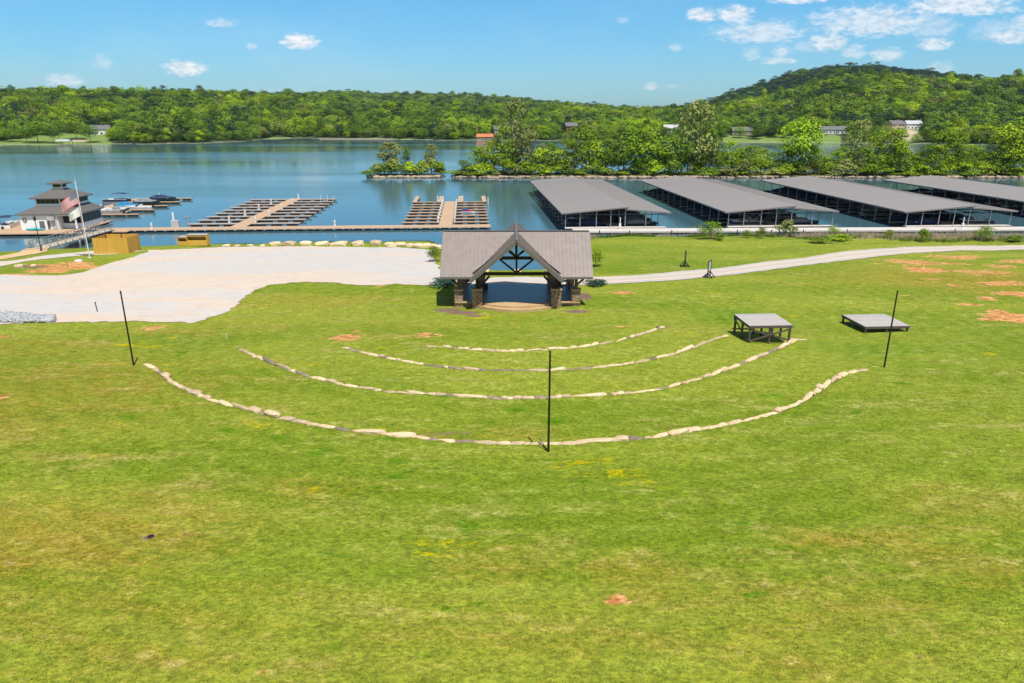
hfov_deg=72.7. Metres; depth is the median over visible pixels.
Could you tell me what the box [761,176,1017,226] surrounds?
covered dock
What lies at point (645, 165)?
deciduous tree
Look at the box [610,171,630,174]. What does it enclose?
shrub
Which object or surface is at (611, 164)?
deciduous tree
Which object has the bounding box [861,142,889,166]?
deciduous tree
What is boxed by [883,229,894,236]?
sapling
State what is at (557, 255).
pavilion
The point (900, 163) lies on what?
deciduous tree
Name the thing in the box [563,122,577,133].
house
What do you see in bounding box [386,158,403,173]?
shrub
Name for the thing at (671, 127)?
house
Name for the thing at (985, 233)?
sapling
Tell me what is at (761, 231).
sapling
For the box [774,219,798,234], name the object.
shrub
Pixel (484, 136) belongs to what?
house
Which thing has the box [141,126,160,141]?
deciduous tree
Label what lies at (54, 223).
service door
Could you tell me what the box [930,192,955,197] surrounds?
motorboat
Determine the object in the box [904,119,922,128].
house
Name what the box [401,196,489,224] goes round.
finger dock
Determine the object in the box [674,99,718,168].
deciduous tree
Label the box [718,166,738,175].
shrub
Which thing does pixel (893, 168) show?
shrub
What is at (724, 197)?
covered dock
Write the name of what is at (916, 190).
motorboat
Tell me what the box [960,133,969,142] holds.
deciduous tree
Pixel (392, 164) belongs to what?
shrub
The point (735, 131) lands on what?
house
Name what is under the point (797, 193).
motorboat
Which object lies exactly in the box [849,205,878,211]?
motorboat
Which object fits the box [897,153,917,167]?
deciduous tree
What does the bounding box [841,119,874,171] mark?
deciduous tree
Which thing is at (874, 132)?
deciduous tree
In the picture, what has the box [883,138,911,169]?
deciduous tree
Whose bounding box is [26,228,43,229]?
kayak
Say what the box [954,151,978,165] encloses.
deciduous tree
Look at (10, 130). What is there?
deciduous tree
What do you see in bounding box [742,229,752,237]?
sapling
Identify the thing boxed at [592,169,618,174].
shrub
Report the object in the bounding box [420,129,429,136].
deciduous tree
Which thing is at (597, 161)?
shrub
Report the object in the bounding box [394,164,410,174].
shrub
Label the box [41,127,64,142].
deciduous tree
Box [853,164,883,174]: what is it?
shrub
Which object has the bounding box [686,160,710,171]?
deciduous tree
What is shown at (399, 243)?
boulder
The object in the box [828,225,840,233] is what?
sapling
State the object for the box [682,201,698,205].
motorboat
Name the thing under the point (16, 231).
dock platform
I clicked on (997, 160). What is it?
shrub
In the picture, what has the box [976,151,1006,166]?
deciduous tree
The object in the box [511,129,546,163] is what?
deciduous tree
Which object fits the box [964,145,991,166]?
deciduous tree
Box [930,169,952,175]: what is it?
shrub
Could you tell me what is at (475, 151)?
deciduous tree
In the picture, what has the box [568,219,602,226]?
motorboat
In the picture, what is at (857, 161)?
shrub
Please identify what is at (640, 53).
sky
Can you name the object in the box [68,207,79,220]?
white flag
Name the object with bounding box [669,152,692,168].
deciduous tree
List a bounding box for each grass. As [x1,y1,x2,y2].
[590,229,1023,241]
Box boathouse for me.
[56,139,72,144]
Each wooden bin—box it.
[177,236,186,245]
[186,233,209,245]
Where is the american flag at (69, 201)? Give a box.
[61,191,77,212]
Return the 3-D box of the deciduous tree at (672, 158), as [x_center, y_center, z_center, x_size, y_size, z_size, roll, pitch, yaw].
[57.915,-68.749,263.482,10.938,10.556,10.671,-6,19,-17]
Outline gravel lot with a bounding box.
[0,246,565,323]
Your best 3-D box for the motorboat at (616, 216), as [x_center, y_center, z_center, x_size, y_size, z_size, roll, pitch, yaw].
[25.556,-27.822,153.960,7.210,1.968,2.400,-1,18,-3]
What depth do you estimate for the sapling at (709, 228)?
120.41 m
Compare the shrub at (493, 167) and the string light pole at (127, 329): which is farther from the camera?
the shrub at (493, 167)
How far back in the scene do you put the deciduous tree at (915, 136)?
575.84 m
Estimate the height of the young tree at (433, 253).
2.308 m
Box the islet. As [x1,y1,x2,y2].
[371,173,445,177]
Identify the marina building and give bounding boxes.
[14,180,104,229]
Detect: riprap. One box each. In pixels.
[366,175,443,177]
[451,175,1023,177]
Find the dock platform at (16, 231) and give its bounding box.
[0,220,130,235]
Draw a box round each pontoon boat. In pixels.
[0,215,20,228]
[101,193,131,203]
[101,207,131,212]
[101,209,126,213]
[563,212,598,222]
[727,212,763,225]
[762,210,797,217]
[858,207,892,214]
[917,189,941,194]
[955,195,982,201]
[956,211,995,224]
[984,201,1014,207]
[1000,202,1022,210]
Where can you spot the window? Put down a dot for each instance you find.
(66, 218)
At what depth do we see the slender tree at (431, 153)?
260.81 m
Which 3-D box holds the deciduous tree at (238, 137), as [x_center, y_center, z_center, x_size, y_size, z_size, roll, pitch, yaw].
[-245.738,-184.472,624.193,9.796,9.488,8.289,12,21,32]
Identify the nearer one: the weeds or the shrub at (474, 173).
the weeds
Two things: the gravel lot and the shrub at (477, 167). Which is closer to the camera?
the gravel lot
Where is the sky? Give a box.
[0,0,1023,107]
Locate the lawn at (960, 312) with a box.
[0,236,1023,682]
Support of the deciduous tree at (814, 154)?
on the breakwater
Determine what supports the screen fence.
on the gravel lot
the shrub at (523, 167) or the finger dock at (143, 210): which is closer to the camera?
the finger dock at (143, 210)
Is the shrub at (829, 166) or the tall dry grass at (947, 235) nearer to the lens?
the tall dry grass at (947, 235)
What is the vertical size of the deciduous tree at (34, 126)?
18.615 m
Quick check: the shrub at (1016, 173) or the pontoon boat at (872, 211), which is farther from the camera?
the shrub at (1016, 173)
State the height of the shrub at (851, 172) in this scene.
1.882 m
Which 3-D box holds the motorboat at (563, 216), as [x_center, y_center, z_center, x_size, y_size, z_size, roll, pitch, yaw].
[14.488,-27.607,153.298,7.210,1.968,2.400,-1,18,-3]
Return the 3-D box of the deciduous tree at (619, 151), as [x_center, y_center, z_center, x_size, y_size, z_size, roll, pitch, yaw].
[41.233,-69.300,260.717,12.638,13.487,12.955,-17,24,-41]
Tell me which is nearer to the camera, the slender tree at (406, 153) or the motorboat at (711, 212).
the motorboat at (711, 212)
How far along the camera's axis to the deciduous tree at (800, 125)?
257.33 m
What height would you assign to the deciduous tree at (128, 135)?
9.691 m
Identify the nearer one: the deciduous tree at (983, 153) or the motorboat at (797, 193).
the motorboat at (797, 193)
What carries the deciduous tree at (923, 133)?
on the hills
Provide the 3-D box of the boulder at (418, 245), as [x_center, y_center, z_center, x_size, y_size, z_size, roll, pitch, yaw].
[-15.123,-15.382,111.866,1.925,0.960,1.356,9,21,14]
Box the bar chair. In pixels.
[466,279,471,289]
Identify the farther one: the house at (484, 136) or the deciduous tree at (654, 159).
the house at (484, 136)
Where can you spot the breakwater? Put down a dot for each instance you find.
(535, 175)
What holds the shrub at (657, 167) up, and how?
on the breakwater
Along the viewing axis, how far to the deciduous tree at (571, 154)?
261.38 m
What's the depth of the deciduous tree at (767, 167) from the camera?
261.99 m
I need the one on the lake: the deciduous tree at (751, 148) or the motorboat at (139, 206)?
the motorboat at (139, 206)
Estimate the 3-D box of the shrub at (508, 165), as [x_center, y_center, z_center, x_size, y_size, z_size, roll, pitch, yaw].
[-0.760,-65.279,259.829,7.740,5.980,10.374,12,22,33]
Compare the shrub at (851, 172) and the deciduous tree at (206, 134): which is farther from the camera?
the deciduous tree at (206, 134)
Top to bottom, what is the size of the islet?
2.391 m
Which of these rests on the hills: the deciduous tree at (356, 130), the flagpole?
the deciduous tree at (356, 130)
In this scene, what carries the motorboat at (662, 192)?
on the lake
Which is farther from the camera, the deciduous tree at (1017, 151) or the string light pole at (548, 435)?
the deciduous tree at (1017, 151)
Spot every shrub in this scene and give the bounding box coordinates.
[359,171,377,175]
[365,166,379,174]
[373,162,389,174]
[376,164,393,173]
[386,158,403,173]
[386,162,398,173]
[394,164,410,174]
[403,161,417,174]
[416,159,432,173]
[421,157,435,171]
[427,277,456,287]
[431,160,444,173]
[431,168,446,174]
[447,170,465,173]
[455,169,474,174]
[465,171,484,175]
[467,164,492,174]
[486,164,498,173]
[493,170,508,174]
[499,159,522,174]
[504,164,521,174]
[517,161,533,172]
[517,171,533,173]
[527,161,538,169]
[528,164,553,172]
[534,166,553,174]
[545,161,558,172]
[554,163,576,173]
[554,164,571,174]
[572,169,588,174]
[580,164,597,172]
[582,278,606,286]
[586,159,606,172]
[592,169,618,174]
[595,167,613,174]
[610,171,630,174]
[619,167,644,172]
[629,159,648,170]
[633,169,654,174]
[645,165,665,174]
[648,164,662,174]
[658,170,673,173]
[665,159,680,173]
[668,161,685,174]
[686,162,704,172]
[697,171,719,175]
[701,166,726,174]
[714,234,724,239]
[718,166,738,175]
[730,169,746,174]
[734,158,755,171]
[742,165,759,174]
[765,169,788,175]
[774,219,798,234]
[778,164,796,174]
[792,161,805,172]
[797,164,814,173]
[807,161,822,172]
[808,237,833,243]
[816,161,833,173]
[819,169,844,175]
[825,234,852,240]
[832,158,858,174]
[844,171,861,174]
[852,158,864,171]
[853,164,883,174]
[857,167,873,174]
[875,164,894,174]
[886,170,905,175]
[888,164,897,172]
[893,171,922,175]
[900,164,930,172]
[917,167,939,174]
[917,228,931,240]
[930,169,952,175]
[933,164,949,174]
[944,159,956,172]
[946,161,973,173]
[955,167,987,174]
[958,171,980,175]
[974,161,1000,175]
[983,158,1009,172]
[988,171,1013,173]
[993,160,1021,173]
[996,170,1023,175]
[1001,235,1023,240]
[1011,166,1023,175]
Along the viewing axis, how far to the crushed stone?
65.20 m
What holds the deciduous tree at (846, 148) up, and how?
on the breakwater
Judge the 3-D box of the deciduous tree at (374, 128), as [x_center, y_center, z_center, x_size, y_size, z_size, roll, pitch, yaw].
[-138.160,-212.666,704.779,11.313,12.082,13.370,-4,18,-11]
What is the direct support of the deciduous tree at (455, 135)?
on the hills
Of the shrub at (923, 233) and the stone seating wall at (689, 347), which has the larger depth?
the shrub at (923, 233)
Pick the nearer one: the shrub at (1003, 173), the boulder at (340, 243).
the boulder at (340, 243)
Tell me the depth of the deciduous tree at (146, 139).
564.68 m
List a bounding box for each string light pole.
[120,291,134,365]
[539,351,550,451]
[883,290,897,366]
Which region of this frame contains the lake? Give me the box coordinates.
[0,138,1023,269]
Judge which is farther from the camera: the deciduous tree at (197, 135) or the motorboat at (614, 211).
the deciduous tree at (197, 135)
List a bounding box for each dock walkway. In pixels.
[99,224,490,232]
[572,227,1023,233]
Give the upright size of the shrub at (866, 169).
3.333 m
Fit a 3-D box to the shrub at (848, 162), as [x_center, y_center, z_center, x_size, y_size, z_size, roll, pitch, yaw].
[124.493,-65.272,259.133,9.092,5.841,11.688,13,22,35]
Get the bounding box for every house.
[88,124,111,134]
[476,133,492,138]
[492,126,509,135]
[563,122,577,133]
[663,123,677,132]
[730,126,752,134]
[817,125,847,133]
[884,119,904,130]
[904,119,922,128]
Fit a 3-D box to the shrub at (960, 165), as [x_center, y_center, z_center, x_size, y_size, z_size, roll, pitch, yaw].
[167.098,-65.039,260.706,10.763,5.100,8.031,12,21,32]
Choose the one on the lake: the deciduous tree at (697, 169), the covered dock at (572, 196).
the covered dock at (572, 196)
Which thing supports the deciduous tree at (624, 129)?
on the hills
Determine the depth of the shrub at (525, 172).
259.47 m
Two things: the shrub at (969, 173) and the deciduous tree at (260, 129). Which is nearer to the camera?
the shrub at (969, 173)
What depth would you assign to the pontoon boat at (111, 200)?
180.72 m
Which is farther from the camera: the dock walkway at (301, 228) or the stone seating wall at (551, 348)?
the dock walkway at (301, 228)
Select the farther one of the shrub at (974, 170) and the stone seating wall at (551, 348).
the shrub at (974, 170)
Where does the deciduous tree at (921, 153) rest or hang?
on the breakwater
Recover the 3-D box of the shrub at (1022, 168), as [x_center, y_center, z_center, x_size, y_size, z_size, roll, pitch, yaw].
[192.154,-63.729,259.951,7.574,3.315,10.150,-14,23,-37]
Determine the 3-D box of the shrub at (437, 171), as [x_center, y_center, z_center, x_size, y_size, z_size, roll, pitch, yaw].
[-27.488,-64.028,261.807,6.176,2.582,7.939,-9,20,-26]
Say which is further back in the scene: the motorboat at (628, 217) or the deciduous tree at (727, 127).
the deciduous tree at (727, 127)
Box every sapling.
[693,221,723,234]
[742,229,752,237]
[755,227,767,235]
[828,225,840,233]
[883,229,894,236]
[971,225,998,240]
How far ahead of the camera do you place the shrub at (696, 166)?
261.29 m
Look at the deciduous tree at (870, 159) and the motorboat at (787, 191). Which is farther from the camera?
the deciduous tree at (870, 159)
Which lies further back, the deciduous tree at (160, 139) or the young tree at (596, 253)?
the deciduous tree at (160, 139)
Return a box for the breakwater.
[454,172,1021,177]
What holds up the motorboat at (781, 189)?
on the lake
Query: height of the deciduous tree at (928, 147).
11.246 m
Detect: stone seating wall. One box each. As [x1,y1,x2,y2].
[143,363,868,444]
[237,338,807,399]
[342,334,728,370]
[425,326,671,351]
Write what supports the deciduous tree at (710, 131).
on the breakwater
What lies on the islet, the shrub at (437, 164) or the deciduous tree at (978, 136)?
the shrub at (437, 164)
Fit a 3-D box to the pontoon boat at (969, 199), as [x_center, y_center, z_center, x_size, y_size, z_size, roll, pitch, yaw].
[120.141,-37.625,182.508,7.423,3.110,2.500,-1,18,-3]
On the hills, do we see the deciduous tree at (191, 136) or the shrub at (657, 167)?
the deciduous tree at (191, 136)
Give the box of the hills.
[0,78,1021,145]
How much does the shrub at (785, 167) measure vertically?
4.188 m
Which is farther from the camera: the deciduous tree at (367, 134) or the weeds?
the deciduous tree at (367, 134)
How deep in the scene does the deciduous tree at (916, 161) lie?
261.13 m
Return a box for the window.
[63,216,71,222]
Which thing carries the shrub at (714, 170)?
on the breakwater
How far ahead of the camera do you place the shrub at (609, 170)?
258.85 m
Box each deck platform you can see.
[732,313,792,343]
[842,314,909,332]
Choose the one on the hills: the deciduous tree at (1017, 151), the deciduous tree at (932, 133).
the deciduous tree at (932, 133)
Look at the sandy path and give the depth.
105.11 m
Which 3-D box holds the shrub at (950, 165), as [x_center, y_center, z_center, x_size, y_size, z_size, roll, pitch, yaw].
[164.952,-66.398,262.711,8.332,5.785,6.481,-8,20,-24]
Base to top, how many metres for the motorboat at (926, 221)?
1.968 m
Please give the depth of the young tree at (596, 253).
93.17 m
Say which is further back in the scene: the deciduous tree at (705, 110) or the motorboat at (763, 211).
the deciduous tree at (705, 110)
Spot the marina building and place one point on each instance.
(46, 211)
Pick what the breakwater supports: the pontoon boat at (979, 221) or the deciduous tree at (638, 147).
the deciduous tree at (638, 147)
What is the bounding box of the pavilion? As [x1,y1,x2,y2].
[440,222,592,312]
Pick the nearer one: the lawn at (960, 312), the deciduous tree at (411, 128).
the lawn at (960, 312)
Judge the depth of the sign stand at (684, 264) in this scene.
93.01 m
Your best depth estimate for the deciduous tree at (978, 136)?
553.50 m
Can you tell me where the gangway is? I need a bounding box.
[21,223,113,250]
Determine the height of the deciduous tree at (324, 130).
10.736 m
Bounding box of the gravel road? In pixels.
[574,245,1023,284]
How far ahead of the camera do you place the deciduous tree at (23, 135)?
564.61 m
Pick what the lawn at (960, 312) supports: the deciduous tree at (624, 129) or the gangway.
the gangway
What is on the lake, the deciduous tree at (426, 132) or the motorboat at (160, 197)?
the motorboat at (160, 197)
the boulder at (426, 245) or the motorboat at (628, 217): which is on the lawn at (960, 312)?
the boulder at (426, 245)
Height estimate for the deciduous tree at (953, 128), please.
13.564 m
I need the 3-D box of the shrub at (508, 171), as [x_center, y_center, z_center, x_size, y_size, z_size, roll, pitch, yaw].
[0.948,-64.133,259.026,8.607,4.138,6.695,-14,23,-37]
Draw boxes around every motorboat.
[113,201,136,206]
[125,204,153,208]
[132,198,160,204]
[150,194,175,200]
[562,212,593,218]
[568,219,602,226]
[606,209,637,215]
[611,211,643,218]
[616,215,649,222]
[622,218,655,225]
[655,190,671,193]
[670,196,690,200]
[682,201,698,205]
[689,204,705,208]
[696,206,712,211]
[703,209,721,214]
[711,212,743,217]
[754,210,783,212]
[772,187,793,191]
[780,189,801,193]
[786,217,817,224]
[788,191,810,195]
[797,193,819,197]
[806,195,832,200]
[826,199,854,205]
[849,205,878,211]
[888,214,920,221]
[903,217,937,224]
[908,188,930,192]
[925,210,953,217]
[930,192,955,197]
[940,213,973,220]
[971,199,998,204]
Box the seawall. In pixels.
[319,138,378,138]
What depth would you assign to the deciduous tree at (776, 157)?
262.35 m
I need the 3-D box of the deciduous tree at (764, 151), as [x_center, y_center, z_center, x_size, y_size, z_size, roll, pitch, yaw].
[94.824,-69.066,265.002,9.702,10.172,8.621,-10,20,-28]
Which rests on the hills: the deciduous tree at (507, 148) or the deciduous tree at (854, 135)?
the deciduous tree at (854, 135)
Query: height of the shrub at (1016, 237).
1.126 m
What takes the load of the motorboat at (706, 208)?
on the lake
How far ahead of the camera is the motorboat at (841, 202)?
175.32 m
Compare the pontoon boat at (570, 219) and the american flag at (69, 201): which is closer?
the american flag at (69, 201)
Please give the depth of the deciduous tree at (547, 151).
261.36 m
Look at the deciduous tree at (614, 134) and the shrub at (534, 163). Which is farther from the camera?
the deciduous tree at (614, 134)
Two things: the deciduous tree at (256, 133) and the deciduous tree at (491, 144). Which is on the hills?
the deciduous tree at (256, 133)
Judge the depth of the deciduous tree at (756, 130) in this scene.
621.35 m
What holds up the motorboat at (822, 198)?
on the lake
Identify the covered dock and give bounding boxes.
[530,176,670,229]
[640,176,838,227]
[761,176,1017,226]
[883,175,1023,215]
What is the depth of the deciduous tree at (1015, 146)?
260.87 m
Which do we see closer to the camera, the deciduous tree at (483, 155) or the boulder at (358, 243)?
the boulder at (358, 243)
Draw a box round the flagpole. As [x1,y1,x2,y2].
[74,178,91,257]
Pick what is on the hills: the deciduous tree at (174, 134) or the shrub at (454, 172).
the deciduous tree at (174, 134)
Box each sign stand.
[679,250,689,266]
[703,260,714,277]
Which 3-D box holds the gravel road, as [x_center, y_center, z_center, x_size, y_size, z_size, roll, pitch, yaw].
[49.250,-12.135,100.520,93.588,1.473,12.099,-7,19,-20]
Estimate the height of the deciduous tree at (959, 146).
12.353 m
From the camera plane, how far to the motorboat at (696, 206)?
169.86 m
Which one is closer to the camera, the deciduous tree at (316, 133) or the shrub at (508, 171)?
the shrub at (508, 171)
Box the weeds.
[220,233,1022,269]
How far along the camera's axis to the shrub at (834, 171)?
258.41 m
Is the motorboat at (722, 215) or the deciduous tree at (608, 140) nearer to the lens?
the motorboat at (722, 215)
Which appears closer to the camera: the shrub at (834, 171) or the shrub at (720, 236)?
the shrub at (720, 236)
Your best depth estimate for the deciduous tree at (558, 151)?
262.50 m
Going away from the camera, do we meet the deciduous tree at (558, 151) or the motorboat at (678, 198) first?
the motorboat at (678, 198)
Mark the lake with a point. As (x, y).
(210, 179)
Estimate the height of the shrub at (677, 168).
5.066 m
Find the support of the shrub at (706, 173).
on the breakwater
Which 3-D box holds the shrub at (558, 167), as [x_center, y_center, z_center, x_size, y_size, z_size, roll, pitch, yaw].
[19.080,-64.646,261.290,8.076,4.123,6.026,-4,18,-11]
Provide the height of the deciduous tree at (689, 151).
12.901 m
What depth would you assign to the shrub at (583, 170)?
260.48 m
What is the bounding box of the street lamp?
[32,216,41,250]
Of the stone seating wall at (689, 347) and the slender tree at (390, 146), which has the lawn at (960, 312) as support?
the stone seating wall at (689, 347)
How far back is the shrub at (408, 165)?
259.03 m
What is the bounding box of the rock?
[13,264,23,267]
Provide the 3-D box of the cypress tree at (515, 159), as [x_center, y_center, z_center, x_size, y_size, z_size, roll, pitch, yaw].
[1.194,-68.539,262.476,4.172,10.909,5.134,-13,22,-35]
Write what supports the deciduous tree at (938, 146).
on the breakwater
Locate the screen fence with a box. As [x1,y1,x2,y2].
[92,233,140,253]
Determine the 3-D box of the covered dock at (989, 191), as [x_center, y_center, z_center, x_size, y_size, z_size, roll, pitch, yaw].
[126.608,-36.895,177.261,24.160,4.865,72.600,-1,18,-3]
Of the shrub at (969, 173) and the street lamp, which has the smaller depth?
the street lamp
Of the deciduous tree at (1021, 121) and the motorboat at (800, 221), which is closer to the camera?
the motorboat at (800, 221)
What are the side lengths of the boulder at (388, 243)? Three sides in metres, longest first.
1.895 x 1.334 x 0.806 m
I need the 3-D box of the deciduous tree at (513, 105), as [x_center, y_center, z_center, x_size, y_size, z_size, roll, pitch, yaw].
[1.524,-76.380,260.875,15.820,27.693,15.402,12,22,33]
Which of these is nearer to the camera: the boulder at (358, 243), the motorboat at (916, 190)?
the boulder at (358, 243)
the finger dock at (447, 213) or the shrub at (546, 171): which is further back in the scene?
the shrub at (546, 171)
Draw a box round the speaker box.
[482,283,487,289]
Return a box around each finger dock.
[102,198,192,216]
[187,198,336,226]
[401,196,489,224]
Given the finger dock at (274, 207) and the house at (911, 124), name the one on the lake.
the finger dock at (274, 207)
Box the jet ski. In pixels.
[461,208,474,213]
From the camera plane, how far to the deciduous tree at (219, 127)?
620.93 m
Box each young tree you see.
[425,246,440,260]
[591,248,605,266]
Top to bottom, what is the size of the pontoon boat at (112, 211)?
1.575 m
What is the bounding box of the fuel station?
[170,212,190,227]
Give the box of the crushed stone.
[0,310,55,322]
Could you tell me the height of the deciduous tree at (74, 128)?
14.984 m
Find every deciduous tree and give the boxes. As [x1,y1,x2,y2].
[0,128,18,141]
[16,120,51,142]
[17,129,35,140]
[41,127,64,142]
[61,122,84,138]
[73,125,100,142]
[103,129,115,138]
[110,129,126,142]
[123,132,134,140]
[127,131,145,142]
[138,133,152,141]
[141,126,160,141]
[155,135,165,141]
[160,129,171,141]
[168,132,181,140]
[182,130,196,140]
[194,130,203,141]
[196,128,210,141]
[213,131,222,140]
[215,125,225,136]
[222,133,231,140]
[233,130,242,139]
[251,129,262,138]
[254,127,267,134]
[293,128,302,135]
[308,126,320,136]
[318,127,328,136]
[329,129,337,136]
[341,124,351,133]
[350,128,360,136]
[364,129,372,137]
[370,126,379,135]
[380,128,393,135]
[398,127,407,137]
[403,123,415,134]
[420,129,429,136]
[434,125,445,136]
[442,128,451,139]
[450,132,458,139]
[458,159,471,171]
[463,130,470,138]
[464,146,488,166]
[473,152,495,168]
[482,139,504,172]
[485,124,519,170]
[488,151,517,168]
[494,99,536,161]
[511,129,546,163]
[514,153,532,170]
[525,152,546,166]
[528,147,556,165]
[537,142,563,172]
[540,129,549,139]
[547,148,571,171]
[549,130,556,138]
[552,136,583,167]
[561,145,584,167]
[569,124,607,169]
[579,139,606,171]
[587,151,612,166]
[595,135,618,165]
[598,143,626,167]
[605,138,636,170]
[608,130,617,137]
[612,152,633,168]
[618,123,669,164]
[621,128,635,136]
[621,144,645,171]
[631,158,653,172]
[634,136,662,168]
[645,145,666,167]
[650,147,678,171]
[658,131,690,163]
[659,128,675,137]
[666,142,693,167]
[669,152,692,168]
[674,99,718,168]
[674,139,699,170]
[685,148,714,171]
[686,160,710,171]
[699,127,724,167]
[701,138,727,170]
[709,150,727,168]
[717,121,733,135]
[717,140,745,168]
[728,146,758,164]
[733,126,748,137]
[736,145,763,170]
[749,123,767,138]
[749,152,774,168]
[752,147,774,167]
[759,156,779,170]
[764,123,782,136]
[765,153,783,168]
[774,115,826,162]
[778,146,803,163]
[787,143,825,173]
[802,148,826,169]
[809,155,835,170]
[817,157,840,169]
[823,150,845,169]
[832,146,854,170]
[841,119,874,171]
[842,157,855,170]
[847,145,877,172]
[849,132,864,140]
[859,151,879,167]
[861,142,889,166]
[864,125,915,172]
[869,131,879,140]
[881,148,915,171]
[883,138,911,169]
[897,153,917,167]
[903,154,922,170]
[910,134,922,142]
[912,144,940,168]
[913,150,932,166]
[915,127,931,141]
[923,144,956,167]
[926,131,935,140]
[927,129,971,164]
[940,142,969,172]
[948,126,959,135]
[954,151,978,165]
[955,144,983,168]
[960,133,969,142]
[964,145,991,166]
[967,126,981,139]
[971,132,985,143]
[972,150,992,169]
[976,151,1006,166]
[979,123,1023,170]
[986,143,1023,165]
[990,126,1007,137]
[995,134,1023,169]
[997,116,1023,172]
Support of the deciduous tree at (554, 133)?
on the hills
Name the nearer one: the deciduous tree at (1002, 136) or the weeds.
the weeds
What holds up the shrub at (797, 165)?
on the breakwater
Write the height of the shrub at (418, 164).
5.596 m
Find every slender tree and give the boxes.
[375,141,402,173]
[400,147,410,171]
[423,143,438,173]
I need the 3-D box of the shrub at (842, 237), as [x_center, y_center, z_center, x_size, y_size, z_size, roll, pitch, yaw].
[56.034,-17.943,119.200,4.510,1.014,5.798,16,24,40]
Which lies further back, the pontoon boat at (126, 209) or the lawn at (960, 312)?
the pontoon boat at (126, 209)
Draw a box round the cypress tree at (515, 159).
[510,147,520,164]
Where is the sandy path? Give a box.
[0,249,47,259]
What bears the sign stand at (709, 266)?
on the lawn at (960, 312)
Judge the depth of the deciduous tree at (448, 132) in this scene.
650.33 m
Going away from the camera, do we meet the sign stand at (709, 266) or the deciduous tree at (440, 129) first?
the sign stand at (709, 266)
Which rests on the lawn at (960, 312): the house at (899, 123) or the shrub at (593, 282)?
the shrub at (593, 282)
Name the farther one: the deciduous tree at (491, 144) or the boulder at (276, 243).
the deciduous tree at (491, 144)
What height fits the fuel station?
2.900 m
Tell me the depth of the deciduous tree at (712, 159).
258.84 m
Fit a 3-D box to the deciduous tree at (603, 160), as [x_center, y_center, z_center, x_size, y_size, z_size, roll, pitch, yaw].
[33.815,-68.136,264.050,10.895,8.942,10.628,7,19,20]
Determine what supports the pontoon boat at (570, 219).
on the lake
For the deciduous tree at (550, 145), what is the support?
on the breakwater
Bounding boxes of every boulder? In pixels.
[268,241,280,245]
[281,241,296,245]
[299,241,311,245]
[314,241,328,245]
[330,241,347,245]
[351,240,364,245]
[370,240,381,245]
[384,242,393,245]
[393,242,405,245]
[412,243,422,247]
[423,243,430,247]
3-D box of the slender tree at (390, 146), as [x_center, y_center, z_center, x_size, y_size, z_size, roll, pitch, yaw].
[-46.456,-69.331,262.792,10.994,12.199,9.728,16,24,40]
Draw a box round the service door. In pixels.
[51,219,58,228]
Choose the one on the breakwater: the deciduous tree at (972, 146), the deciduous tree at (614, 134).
the deciduous tree at (972, 146)
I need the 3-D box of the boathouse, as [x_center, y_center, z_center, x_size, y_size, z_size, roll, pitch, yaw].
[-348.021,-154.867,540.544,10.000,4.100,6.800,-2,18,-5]
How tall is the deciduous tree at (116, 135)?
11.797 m
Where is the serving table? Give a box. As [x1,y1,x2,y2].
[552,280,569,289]
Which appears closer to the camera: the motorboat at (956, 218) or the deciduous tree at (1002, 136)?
the motorboat at (956, 218)
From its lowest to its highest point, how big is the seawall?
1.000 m
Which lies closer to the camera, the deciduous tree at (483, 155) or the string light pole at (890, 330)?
the string light pole at (890, 330)
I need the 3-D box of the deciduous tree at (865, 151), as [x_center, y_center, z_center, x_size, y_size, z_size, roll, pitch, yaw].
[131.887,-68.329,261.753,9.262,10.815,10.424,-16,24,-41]
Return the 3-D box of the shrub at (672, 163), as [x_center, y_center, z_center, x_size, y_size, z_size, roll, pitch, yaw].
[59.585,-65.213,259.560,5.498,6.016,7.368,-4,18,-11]
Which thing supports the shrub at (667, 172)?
on the breakwater
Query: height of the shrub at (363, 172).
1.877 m
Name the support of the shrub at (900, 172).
on the breakwater
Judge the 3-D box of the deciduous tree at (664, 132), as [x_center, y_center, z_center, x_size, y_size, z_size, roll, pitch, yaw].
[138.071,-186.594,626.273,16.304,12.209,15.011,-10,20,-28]

